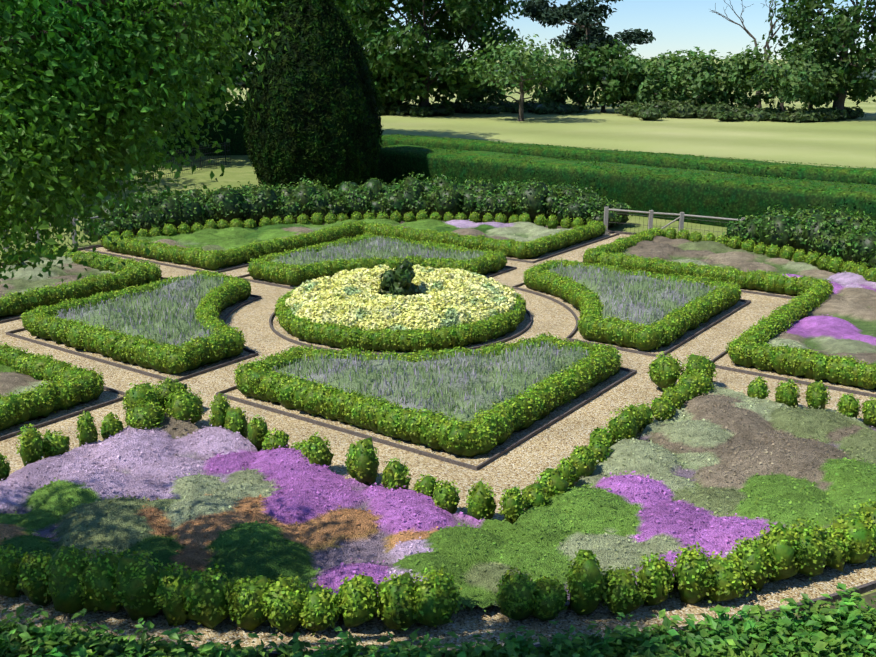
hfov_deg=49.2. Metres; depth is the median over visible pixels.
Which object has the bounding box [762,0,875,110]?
tree
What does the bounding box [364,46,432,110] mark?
park tree
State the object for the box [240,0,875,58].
sky
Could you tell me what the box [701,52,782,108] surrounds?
park tree
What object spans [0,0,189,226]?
tree
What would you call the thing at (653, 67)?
park tree
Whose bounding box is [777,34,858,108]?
park tree
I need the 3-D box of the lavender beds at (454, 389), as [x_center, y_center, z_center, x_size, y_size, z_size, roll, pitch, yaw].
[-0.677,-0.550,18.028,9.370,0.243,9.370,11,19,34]
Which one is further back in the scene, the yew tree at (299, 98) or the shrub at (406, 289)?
the yew tree at (299, 98)
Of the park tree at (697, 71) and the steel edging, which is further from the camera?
the park tree at (697, 71)
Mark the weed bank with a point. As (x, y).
(868, 597)
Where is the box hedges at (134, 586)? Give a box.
[0,210,875,634]
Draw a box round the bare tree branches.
[710,0,798,107]
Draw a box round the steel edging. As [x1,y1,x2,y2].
[0,221,875,656]
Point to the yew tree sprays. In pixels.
(304, 106)
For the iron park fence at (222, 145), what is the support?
on the lawn
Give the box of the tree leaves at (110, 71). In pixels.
[0,0,301,310]
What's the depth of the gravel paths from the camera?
12.60 m
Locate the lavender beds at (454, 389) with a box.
[56,240,711,422]
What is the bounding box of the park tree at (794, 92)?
[727,37,847,110]
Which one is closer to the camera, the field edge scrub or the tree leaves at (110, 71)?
the tree leaves at (110, 71)
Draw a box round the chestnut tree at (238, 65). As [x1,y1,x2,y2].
[151,0,268,109]
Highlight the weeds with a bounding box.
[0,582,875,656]
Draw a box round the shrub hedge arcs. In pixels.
[80,172,875,268]
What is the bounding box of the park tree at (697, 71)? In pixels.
[656,47,748,105]
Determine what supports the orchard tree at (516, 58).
on the lawn
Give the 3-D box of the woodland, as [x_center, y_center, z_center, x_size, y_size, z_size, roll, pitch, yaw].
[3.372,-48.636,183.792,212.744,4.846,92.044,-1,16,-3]
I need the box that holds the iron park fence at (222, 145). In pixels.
[24,142,230,220]
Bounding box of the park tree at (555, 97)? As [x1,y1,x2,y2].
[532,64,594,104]
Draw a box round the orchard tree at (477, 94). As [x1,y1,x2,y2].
[430,58,494,103]
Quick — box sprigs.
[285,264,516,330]
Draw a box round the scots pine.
[518,0,655,105]
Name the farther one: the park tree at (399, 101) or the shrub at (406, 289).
the park tree at (399, 101)
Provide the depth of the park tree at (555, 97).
87.62 m
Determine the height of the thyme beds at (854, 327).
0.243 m
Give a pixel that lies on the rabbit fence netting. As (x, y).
(609, 229)
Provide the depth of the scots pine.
89.75 m
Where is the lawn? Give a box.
[0,59,875,632]
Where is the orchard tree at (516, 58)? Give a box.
[460,31,577,120]
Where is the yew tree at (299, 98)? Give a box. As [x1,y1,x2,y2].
[246,0,378,190]
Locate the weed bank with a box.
[0,592,875,633]
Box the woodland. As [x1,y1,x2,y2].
[219,66,875,88]
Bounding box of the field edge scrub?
[378,99,865,122]
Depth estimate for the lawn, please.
59.30 m
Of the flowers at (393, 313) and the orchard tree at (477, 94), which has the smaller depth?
the flowers at (393, 313)
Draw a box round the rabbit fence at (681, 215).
[4,207,745,251]
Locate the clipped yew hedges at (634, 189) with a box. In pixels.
[162,109,875,226]
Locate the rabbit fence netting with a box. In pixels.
[0,211,727,253]
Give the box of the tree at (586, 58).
[560,39,647,112]
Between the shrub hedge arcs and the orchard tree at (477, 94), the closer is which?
the shrub hedge arcs
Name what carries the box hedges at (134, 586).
on the gravel paths
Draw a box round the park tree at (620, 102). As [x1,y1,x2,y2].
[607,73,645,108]
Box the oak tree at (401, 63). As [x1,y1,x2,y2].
[345,0,526,109]
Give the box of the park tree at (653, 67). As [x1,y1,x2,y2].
[614,49,692,104]
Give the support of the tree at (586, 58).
on the lawn
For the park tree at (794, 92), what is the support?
on the lawn
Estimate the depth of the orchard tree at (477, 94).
89.12 m
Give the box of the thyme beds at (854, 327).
[0,219,875,608]
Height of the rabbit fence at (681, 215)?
0.760 m
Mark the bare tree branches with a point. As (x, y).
(753, 37)
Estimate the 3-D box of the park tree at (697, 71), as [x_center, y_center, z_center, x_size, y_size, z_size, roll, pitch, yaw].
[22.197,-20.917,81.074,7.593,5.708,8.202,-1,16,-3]
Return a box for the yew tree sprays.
[242,0,383,189]
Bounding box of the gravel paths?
[0,228,875,651]
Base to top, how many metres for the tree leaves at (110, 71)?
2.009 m
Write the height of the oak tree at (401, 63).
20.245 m
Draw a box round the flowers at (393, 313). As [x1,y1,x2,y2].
[288,268,514,330]
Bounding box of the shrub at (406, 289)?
[380,258,418,295]

